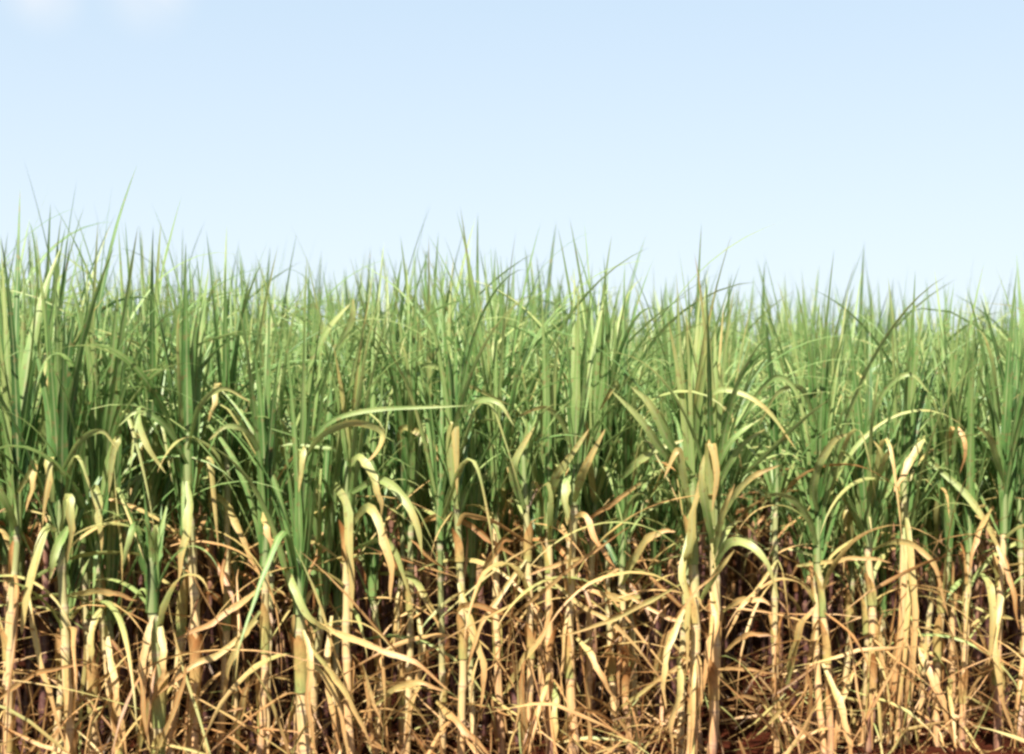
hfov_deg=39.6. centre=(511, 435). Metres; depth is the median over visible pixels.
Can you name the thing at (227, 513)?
sugarcane plant
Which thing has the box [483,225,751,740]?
sugarcane plant
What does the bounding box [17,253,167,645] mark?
sugarcane plant
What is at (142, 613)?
sugarcane plant
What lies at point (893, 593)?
sugarcane plant
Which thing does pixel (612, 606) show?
sugarcane plant
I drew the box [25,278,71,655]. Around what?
sugarcane plant
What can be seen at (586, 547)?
sugarcane plant
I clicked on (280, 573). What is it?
sugarcane plant
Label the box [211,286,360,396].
sugarcane plant
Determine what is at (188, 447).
sugarcane plant
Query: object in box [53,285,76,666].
sugarcane plant
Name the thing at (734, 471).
sugarcane plant
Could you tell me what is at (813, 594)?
sugarcane plant
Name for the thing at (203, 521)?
sugarcane plant
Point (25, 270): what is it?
sugarcane plant
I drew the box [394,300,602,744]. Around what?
sugarcane plant
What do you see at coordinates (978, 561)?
sugarcane plant
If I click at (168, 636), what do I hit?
sugarcane plant
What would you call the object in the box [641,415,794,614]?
sugarcane plant
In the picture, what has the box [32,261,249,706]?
sugarcane plant
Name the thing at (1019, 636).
sugarcane plant
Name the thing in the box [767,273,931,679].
sugarcane plant
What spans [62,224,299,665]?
sugarcane plant
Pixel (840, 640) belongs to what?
sugarcane plant
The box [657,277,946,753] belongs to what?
sugarcane plant
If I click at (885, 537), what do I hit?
sugarcane plant
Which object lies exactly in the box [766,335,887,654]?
sugarcane plant
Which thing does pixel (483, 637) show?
sugarcane plant
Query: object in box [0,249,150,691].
sugarcane plant
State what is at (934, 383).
sugarcane plant
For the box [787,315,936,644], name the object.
sugarcane plant
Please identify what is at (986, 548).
sugarcane plant
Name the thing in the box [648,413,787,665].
sugarcane plant
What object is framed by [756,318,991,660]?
sugarcane plant
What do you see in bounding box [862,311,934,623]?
sugarcane plant
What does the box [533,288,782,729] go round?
sugarcane plant
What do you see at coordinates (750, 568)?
sugarcane plant
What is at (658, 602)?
sugarcane plant
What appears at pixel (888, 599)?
sugarcane plant
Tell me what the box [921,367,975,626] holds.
sugarcane plant
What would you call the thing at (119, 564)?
sugarcane plant
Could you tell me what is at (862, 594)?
sugarcane plant
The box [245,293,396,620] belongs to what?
sugarcane plant
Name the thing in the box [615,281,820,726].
sugarcane plant
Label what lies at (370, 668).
sugarcane plant
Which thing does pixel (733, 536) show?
sugarcane plant
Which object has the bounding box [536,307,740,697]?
sugarcane plant
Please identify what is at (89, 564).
sugarcane plant
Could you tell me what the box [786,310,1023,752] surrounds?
sugarcane plant
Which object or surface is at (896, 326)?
sugarcane plant
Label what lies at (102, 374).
sugarcane plant
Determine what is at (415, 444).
sugarcane plant
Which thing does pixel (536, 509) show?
sugarcane plant
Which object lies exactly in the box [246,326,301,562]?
sugarcane plant
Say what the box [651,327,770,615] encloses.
sugarcane plant
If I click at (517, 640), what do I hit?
sugarcane plant
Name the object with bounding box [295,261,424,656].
sugarcane plant
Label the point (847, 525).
sugarcane plant
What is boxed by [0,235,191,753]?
sugarcane plant
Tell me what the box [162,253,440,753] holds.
sugarcane plant
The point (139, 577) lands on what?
sugarcane plant
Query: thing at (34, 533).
sugarcane plant
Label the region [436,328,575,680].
sugarcane plant
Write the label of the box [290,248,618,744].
sugarcane plant
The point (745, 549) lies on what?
sugarcane plant
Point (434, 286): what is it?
sugarcane plant
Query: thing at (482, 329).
sugarcane plant
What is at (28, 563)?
sugarcane plant
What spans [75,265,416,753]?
sugarcane plant
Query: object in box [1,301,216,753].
sugarcane plant
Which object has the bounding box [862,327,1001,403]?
sugarcane plant
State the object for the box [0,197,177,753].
sugarcane plant
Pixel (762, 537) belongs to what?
sugarcane plant
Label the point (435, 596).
sugarcane plant
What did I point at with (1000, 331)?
sugarcane field
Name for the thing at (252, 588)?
sugarcane plant
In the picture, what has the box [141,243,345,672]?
sugarcane plant
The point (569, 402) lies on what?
sugarcane plant
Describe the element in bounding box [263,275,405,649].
sugarcane plant
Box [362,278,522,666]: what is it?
sugarcane plant
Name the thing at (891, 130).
sky
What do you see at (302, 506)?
sugarcane plant
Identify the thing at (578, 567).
sugarcane plant
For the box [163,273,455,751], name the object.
sugarcane plant
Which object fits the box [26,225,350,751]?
sugarcane plant
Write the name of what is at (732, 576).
sugarcane plant
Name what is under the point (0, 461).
sugarcane plant
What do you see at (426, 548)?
sugarcane plant
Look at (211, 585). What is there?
sugarcane plant
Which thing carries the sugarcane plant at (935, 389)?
on the soil ground
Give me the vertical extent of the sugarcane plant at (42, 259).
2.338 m
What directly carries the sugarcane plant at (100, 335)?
on the soil ground
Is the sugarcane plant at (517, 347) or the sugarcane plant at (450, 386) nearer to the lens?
the sugarcane plant at (450, 386)
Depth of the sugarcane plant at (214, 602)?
6.46 m
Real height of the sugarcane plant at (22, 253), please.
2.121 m
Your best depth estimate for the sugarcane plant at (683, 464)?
4.94 m
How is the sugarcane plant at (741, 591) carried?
on the soil ground
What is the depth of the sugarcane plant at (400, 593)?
5.11 m
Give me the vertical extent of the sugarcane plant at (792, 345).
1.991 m
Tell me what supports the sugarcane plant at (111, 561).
on the soil ground
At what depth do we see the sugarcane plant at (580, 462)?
4.95 m
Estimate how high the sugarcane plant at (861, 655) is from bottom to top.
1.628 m
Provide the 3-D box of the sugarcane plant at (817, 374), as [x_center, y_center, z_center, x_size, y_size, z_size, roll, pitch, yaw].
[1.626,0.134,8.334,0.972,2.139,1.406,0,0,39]
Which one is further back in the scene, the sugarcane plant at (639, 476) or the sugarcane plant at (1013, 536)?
the sugarcane plant at (639, 476)
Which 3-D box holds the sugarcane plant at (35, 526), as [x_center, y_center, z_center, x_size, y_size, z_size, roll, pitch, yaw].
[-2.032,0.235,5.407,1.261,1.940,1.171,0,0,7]
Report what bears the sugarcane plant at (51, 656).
on the soil ground
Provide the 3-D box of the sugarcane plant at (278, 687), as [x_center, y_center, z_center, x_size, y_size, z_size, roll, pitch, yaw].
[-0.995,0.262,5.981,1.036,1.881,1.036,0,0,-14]
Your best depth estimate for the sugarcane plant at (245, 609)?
6.39 m
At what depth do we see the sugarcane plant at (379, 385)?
6.59 m
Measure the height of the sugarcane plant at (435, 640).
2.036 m
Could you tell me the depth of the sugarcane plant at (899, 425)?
7.13 m
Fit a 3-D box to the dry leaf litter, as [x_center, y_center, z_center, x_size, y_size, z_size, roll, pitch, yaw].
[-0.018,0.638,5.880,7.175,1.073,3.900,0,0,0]
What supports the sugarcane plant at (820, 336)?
on the soil ground
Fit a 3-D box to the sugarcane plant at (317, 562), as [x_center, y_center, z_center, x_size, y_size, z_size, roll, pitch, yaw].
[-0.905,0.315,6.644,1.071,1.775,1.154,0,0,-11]
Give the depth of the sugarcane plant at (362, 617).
6.49 m
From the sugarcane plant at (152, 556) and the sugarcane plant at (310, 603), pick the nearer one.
the sugarcane plant at (152, 556)
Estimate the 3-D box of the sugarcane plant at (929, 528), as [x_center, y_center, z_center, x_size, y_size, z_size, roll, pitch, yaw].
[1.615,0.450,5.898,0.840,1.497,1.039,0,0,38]
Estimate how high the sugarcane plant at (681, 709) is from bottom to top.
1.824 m
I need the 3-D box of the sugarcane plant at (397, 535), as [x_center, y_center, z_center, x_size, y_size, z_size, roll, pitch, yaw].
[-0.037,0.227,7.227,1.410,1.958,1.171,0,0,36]
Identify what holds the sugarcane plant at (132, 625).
on the soil ground
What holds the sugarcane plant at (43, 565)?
on the soil ground
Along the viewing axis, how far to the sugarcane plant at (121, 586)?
6.83 m
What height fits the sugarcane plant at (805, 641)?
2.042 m
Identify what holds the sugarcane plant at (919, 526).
on the soil ground
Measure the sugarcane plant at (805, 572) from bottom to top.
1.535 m
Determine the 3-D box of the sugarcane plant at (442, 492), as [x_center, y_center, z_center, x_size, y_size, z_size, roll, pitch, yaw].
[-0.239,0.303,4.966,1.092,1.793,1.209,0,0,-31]
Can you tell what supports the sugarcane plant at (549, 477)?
on the soil ground
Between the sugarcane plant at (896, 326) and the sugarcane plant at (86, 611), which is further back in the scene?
the sugarcane plant at (896, 326)
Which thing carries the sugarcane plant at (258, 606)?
on the soil ground
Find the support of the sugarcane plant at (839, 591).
on the soil ground
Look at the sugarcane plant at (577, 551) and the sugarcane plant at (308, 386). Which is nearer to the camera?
the sugarcane plant at (308, 386)
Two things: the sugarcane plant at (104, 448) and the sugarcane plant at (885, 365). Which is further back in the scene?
the sugarcane plant at (885, 365)
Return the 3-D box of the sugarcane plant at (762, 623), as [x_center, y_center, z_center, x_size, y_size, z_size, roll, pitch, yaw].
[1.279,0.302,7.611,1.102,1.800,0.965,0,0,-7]
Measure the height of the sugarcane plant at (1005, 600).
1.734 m
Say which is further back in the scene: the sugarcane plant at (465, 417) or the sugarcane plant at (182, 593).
the sugarcane plant at (465, 417)
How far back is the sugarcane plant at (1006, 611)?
8.54 m
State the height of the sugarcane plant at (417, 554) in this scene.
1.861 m
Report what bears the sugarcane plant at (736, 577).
on the soil ground
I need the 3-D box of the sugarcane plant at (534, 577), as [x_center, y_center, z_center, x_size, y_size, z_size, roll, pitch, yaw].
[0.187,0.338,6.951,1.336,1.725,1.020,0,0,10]
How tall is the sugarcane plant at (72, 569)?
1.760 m
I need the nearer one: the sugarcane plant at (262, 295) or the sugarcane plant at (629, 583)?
the sugarcane plant at (629, 583)
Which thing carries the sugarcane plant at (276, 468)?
on the soil ground
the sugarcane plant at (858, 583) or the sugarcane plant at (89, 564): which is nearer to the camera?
the sugarcane plant at (89, 564)
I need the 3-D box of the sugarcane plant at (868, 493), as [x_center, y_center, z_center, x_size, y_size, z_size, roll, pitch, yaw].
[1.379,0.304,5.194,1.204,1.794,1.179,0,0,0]
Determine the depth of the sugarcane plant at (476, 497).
5.10 m
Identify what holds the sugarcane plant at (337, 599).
on the soil ground
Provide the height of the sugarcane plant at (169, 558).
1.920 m
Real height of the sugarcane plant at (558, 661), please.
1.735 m
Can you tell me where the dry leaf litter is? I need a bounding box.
[0,468,1023,753]
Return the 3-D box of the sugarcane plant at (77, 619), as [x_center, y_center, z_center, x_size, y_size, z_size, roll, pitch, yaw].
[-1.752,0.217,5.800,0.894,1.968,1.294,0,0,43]
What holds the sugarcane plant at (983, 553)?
on the soil ground
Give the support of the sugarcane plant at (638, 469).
on the soil ground
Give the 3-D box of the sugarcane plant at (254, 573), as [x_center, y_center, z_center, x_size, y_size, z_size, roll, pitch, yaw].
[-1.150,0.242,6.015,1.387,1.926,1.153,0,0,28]
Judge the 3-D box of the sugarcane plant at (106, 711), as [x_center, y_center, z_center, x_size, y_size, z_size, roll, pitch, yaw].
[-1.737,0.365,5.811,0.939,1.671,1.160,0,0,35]
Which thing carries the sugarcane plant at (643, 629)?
on the soil ground
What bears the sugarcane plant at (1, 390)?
on the soil ground
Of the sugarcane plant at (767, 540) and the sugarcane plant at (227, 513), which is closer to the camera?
the sugarcane plant at (227, 513)
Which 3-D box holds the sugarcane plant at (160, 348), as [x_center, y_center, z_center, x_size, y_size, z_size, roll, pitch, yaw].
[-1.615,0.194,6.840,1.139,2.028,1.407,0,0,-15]
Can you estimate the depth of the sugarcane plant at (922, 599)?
6.49 m
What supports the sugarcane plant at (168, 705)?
on the soil ground
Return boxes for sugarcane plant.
[0,165,308,752]
[0,187,283,753]
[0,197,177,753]
[0,205,248,728]
[0,207,78,265]
[0,220,114,661]
[0,223,159,704]
[0,228,271,753]
[0,232,215,753]
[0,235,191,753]
[0,239,134,690]
[0,240,100,718]
[0,247,306,753]
[0,247,316,753]
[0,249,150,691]
[0,254,42,727]
[0,256,155,753]
[0,262,100,746]
[0,264,105,685]
[0,276,228,753]
[0,281,215,753]
[0,282,38,698]
[0,288,73,628]
[0,305,280,753]
[0,312,176,726]
[0,316,101,491]
[0,318,85,697]
[0,411,337,753]
[1,233,160,676]
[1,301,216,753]
[2,281,321,752]
[6,261,135,699]
[7,274,102,584]
[8,238,230,751]
[8,241,118,332]
[9,191,123,338]
[10,256,218,725]
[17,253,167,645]
[18,288,288,753]
[19,196,305,753]
[19,231,176,647]
[19,280,88,535]
[22,551,170,676]
[23,281,246,730]
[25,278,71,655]
[25,333,230,727]
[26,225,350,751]
[26,257,230,701]
[26,291,177,683]
[29,239,300,680]
[29,316,138,722]
[31,291,175,655]
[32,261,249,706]
[34,205,340,680]
[41,250,301,718]
[43,286,334,747]
[44,246,243,661]
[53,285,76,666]
[54,278,284,652]
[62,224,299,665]
[66,276,210,602]
[67,247,387,753]
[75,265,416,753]
[75,293,470,753]
[77,298,289,753]
[98,232,337,753]
[100,254,351,681]
[100,283,240,695]
[107,251,238,654]
[107,265,394,721]
[109,303,468,753]
[115,233,275,662]
[118,322,292,696]
[123,269,444,753]
[125,228,298,695]
[126,294,350,750]
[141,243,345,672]
[147,275,376,747]
[159,251,385,587]
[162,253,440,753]
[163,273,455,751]
[164,592,174,673]
[168,281,294,647]
[172,286,389,714]
[172,485,257,685]
[175,302,324,653]
[176,303,268,669]
[188,350,365,721]
[194,269,520,753]
[195,319,495,753]
[199,379,300,718]
[203,252,435,745]
[210,266,372,659]
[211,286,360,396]
[213,234,392,672]
[213,284,554,753]
[213,289,379,706]
[217,471,285,686]
[218,257,522,753]
[222,263,444,690]
[227,208,529,722]
[230,266,454,728]
[237,228,398,699]
[239,307,490,753]
[240,313,524,712]
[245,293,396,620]
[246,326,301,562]
[255,281,330,652]
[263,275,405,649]
[270,282,465,740]
[271,347,392,694]
[274,270,596,705]
[274,272,453,645]
[275,244,588,748]
[275,280,542,753]
[276,202,536,685]
[276,322,321,620]
[278,273,575,753]
[279,278,526,750]
[281,273,436,691]
[282,265,482,633]
[283,245,460,741]
[286,221,547,645]
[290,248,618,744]
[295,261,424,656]
[298,283,585,734]
[309,253,632,753]
[323,236,483,704]
[327,263,539,726]
[328,208,621,746]
[330,214,640,753]
[338,275,561,528]
[352,223,657,738]
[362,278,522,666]
[362,348,580,753]
[364,248,614,712]
[371,289,661,753]
[375,266,561,680]
[379,271,552,671]
[379,309,635,661]
[381,318,486,687]
[388,216,590,704]
[388,257,643,698]
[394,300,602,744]
[418,262,557,654]
[419,259,689,741]
[422,396,644,753]
[431,230,761,753]
[434,341,644,695]
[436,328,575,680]
[437,302,668,734]
[438,265,581,662]
[441,322,646,695]
[451,294,580,586]
[457,222,771,753]
[461,244,756,753]
[464,335,640,677]
[465,290,643,645]
[466,283,651,627]
[467,270,545,651]
[467,290,687,742]
[468,267,666,707]
[476,370,531,644]
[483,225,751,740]
[494,380,813,753]
[499,262,759,753]
[508,334,571,618]
[511,363,738,729]
[514,363,664,677]
[516,337,809,742]
[518,274,667,713]
[519,319,734,419]
[521,273,862,753]
[527,334,734,706]
[531,344,654,672]
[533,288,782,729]
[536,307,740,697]
[541,381,638,655]
[549,300,803,697]
[550,290,753,648]
[555,344,727,659]
[558,330,647,646]
[560,296,806,676]
[562,297,692,664]
[562,317,802,663]
[571,274,807,665]
[575,381,652,702]
[576,266,867,753]
[578,223,844,750]
[580,274,818,663]
[582,281,683,634]
[594,254,869,753]
[609,268,813,591]
[612,303,658,579]
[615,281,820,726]
[615,344,656,632]
[620,255,842,585]
[620,320,829,724]
[626,322,763,631]
[631,323,766,672]
[632,328,794,692]
[635,357,792,700]
[637,320,783,675]
[638,404,765,645]
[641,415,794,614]
[644,319,795,652]
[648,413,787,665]
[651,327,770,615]
[655,322,796,694]
[657,254,961,690]
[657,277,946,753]
[658,310,896,753]
[666,334,818,667]
[668,294,847,641]
[673,301,830,640]
[702,355,768,570]
[704,331,786,632]
[705,350,771,621]
[708,330,796,657]
[717,303,862,649]
[722,250,963,671]
[722,300,831,624]
[724,402,903,720]
[726,253,962,753]
[726,287,956,686]
[727,353,835,655]
[730,357,972,745]
[730,388,923,718]
[731,281,1015,753]
[735,283,960,590]
[735,359,874,704]
[736,302,905,636]
[736,373,967,722]
[740,320,871,670]
[741,303,875,595]
[741,310,888,665]
[742,295,877,631]
[745,339,797,670]
[751,330,960,688]
[753,280,966,753]
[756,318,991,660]
[758,306,983,673]
[758,316,927,629]
[759,339,916,670]
[759,348,935,728]
[762,284,1023,744]
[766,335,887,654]
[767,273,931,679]
[767,332,1010,749]
[773,381,1023,747]
[784,378,892,635]
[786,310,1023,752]
[786,384,890,617]
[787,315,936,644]
[790,305,958,680]
[792,261,1023,748]
[792,316,1012,720]
[798,278,1002,684]
[807,288,1021,731]
[807,317,1019,716]
[829,370,1019,723]
[835,295,1023,753]
[837,335,937,681]
[838,285,1005,680]
[842,306,1019,680]
[846,300,1019,682]
[850,338,901,614]
[855,293,1023,752]
[858,321,1016,738]
[861,303,1023,719]
[861,343,1019,691]
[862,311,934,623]
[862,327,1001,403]
[862,353,995,644]
[873,299,1002,582]
[879,440,1021,716]
[883,291,1023,737]
[903,345,936,663]
[918,271,1023,752]
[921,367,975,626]
[926,321,1020,726]
[930,308,1022,718]
[934,332,976,621]
[935,366,1022,645]
[936,326,1004,642]
[953,345,997,664]
[963,321,1021,674]
[968,385,995,672]
[976,329,1022,635]
[984,328,1022,610]
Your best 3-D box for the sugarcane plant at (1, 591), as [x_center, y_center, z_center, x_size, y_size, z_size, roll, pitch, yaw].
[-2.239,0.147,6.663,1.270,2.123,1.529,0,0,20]
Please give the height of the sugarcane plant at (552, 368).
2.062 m
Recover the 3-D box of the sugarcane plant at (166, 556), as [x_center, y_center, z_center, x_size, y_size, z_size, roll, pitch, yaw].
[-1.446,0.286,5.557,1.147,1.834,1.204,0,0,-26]
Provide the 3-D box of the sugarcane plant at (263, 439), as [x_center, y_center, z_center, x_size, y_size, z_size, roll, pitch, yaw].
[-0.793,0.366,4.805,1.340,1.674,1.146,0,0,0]
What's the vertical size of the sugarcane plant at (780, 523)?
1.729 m
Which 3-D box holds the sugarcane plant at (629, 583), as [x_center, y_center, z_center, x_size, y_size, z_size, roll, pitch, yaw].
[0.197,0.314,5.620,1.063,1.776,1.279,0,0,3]
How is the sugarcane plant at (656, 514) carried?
on the soil ground
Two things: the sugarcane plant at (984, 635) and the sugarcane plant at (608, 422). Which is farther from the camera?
the sugarcane plant at (984, 635)
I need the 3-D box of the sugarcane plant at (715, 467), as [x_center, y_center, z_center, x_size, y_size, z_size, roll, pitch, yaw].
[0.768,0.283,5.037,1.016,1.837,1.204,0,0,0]
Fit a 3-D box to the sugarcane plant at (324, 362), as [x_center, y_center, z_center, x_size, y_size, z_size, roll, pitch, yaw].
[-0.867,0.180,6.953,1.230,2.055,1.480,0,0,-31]
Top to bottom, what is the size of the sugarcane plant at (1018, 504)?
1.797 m
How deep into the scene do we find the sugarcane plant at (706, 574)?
7.63 m
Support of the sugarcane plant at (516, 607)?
on the soil ground
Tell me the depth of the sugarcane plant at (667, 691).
6.31 m
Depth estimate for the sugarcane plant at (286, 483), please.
5.98 m
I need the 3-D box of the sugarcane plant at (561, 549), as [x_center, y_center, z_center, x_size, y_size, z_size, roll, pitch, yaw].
[0.027,0.191,5.548,1.215,2.031,1.463,0,0,13]
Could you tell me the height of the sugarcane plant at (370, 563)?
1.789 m
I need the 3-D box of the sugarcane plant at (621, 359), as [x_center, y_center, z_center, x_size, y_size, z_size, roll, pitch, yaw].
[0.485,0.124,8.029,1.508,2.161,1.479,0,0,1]
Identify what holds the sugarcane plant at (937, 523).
on the soil ground
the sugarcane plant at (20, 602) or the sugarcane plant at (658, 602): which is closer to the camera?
the sugarcane plant at (20, 602)
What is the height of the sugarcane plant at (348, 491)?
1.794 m
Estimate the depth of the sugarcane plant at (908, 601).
5.27 m
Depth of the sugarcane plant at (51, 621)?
5.34 m
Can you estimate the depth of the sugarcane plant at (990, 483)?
5.59 m
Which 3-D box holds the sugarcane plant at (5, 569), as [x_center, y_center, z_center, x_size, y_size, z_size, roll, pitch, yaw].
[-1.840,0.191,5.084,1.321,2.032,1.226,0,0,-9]
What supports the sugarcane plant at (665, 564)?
on the soil ground
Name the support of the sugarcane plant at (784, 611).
on the soil ground
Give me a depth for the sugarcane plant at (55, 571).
5.80 m
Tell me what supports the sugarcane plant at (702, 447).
on the soil ground
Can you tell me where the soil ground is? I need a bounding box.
[0,539,1023,753]
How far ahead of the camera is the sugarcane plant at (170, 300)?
6.58 m
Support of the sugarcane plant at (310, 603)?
on the soil ground
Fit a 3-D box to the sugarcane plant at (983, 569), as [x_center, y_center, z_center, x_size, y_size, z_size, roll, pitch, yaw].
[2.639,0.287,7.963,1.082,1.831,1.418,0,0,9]
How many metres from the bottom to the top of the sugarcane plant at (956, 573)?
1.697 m
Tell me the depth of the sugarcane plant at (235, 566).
5.02 m
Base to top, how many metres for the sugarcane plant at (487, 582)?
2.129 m
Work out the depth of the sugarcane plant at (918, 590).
7.29 m
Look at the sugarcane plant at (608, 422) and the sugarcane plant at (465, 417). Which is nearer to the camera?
the sugarcane plant at (608, 422)
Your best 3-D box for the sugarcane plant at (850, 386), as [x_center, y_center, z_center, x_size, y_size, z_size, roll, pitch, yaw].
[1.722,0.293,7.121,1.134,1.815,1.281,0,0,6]
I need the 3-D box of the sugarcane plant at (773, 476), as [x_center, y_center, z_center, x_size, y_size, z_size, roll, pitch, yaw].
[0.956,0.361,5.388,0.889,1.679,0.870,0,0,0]
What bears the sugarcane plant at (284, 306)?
on the soil ground
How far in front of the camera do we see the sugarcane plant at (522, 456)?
4.91 m
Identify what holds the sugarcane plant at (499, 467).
on the soil ground
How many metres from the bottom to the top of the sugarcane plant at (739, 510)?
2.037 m
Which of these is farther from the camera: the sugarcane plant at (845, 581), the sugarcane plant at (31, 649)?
the sugarcane plant at (845, 581)
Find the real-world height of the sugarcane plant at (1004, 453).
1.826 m
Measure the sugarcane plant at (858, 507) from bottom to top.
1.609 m
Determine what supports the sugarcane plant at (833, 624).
on the soil ground
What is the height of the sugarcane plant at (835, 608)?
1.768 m
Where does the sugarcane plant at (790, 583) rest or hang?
on the soil ground
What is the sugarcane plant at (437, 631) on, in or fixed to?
on the soil ground
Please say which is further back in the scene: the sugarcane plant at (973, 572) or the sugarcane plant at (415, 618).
the sugarcane plant at (973, 572)
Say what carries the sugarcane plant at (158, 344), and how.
on the soil ground
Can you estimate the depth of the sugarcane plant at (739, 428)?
6.20 m
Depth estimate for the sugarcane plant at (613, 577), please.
8.15 m
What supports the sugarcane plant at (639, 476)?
on the soil ground
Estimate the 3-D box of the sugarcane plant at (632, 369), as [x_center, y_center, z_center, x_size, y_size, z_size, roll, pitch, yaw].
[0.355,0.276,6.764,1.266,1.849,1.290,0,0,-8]
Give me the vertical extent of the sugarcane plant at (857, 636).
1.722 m
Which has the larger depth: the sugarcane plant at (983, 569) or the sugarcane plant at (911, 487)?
the sugarcane plant at (983, 569)
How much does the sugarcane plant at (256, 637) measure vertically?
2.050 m
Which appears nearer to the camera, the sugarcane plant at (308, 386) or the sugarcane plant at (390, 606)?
the sugarcane plant at (308, 386)
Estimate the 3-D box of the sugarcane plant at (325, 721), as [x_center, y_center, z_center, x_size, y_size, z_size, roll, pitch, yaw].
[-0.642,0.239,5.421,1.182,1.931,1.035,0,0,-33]
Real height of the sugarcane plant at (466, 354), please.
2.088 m
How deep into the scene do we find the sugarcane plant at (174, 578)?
7.51 m
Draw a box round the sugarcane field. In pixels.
[4,225,1023,738]
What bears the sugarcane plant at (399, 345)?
on the soil ground
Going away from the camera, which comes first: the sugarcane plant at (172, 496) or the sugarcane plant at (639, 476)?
the sugarcane plant at (172, 496)
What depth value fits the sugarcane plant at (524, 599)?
6.17 m
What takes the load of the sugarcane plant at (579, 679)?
on the soil ground
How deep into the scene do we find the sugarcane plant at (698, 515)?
6.78 m
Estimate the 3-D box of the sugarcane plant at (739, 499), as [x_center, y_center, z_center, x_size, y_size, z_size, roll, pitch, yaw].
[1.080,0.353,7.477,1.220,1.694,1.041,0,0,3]
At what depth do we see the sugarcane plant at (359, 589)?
5.32 m
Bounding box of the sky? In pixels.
[0,0,1023,348]
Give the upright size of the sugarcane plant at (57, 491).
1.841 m
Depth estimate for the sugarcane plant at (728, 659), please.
7.00 m
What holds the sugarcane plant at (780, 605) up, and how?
on the soil ground
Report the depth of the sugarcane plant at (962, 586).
5.60 m
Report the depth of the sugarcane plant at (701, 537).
5.66 m
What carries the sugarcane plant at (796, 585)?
on the soil ground
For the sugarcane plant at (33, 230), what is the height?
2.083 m
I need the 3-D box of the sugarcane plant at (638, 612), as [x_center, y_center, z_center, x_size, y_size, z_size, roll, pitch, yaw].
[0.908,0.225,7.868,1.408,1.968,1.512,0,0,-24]
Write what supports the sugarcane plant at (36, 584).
on the soil ground
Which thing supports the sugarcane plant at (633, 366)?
on the soil ground
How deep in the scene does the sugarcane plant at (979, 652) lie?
6.56 m
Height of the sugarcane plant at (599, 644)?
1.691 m
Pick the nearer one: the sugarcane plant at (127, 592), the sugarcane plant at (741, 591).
the sugarcane plant at (127, 592)
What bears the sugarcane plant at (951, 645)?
on the soil ground
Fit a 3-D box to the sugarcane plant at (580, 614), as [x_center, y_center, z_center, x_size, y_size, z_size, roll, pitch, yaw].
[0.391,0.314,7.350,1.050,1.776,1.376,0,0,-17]
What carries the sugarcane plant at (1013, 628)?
on the soil ground
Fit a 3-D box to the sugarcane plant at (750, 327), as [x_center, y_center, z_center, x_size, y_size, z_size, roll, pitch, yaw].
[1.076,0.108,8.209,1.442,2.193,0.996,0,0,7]
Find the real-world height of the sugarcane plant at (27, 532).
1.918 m
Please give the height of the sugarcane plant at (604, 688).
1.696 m
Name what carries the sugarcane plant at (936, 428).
on the soil ground
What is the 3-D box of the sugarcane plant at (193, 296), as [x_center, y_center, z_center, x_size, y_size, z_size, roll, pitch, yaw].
[-1.453,0.072,6.410,1.490,2.267,1.030,0,0,-35]
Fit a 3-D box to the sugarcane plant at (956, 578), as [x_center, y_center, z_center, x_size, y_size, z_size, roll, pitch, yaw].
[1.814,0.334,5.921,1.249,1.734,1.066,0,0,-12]
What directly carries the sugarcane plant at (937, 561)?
on the soil ground
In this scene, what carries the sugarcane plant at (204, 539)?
on the soil ground
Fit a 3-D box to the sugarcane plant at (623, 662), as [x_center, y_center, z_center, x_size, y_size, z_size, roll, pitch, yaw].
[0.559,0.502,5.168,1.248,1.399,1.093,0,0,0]
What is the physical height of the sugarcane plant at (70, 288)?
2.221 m
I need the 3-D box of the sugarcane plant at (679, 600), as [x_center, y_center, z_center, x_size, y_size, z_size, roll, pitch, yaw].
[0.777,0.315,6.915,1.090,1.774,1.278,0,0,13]
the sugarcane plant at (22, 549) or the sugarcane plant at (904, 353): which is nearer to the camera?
the sugarcane plant at (22, 549)
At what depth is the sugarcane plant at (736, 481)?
5.73 m
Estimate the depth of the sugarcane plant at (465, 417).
6.88 m
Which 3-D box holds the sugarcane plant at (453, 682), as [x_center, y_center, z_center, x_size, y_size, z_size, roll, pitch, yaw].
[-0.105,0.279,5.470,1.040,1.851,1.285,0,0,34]
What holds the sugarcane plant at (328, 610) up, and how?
on the soil ground
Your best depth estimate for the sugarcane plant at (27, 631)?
6.22 m
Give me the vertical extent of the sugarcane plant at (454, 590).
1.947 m
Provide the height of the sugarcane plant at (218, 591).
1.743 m
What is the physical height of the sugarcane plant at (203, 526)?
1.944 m
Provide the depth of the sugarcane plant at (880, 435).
6.61 m
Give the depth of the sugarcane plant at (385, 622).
5.91 m
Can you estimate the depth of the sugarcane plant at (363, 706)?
6.02 m
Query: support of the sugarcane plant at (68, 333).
on the soil ground
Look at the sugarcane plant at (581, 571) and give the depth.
7.15 m
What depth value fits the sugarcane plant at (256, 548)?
5.34 m
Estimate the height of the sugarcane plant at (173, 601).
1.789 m
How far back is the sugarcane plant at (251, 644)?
5.99 m
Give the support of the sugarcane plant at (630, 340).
on the soil ground
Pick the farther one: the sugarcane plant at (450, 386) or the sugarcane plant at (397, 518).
the sugarcane plant at (397, 518)
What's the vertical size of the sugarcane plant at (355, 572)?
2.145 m
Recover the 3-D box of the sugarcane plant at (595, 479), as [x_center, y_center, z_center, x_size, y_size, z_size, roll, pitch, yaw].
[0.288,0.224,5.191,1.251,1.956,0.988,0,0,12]
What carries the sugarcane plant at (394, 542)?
on the soil ground
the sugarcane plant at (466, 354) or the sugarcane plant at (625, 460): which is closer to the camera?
the sugarcane plant at (625, 460)
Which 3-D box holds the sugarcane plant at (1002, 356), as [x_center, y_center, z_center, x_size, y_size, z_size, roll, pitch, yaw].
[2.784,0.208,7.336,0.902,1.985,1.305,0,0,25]

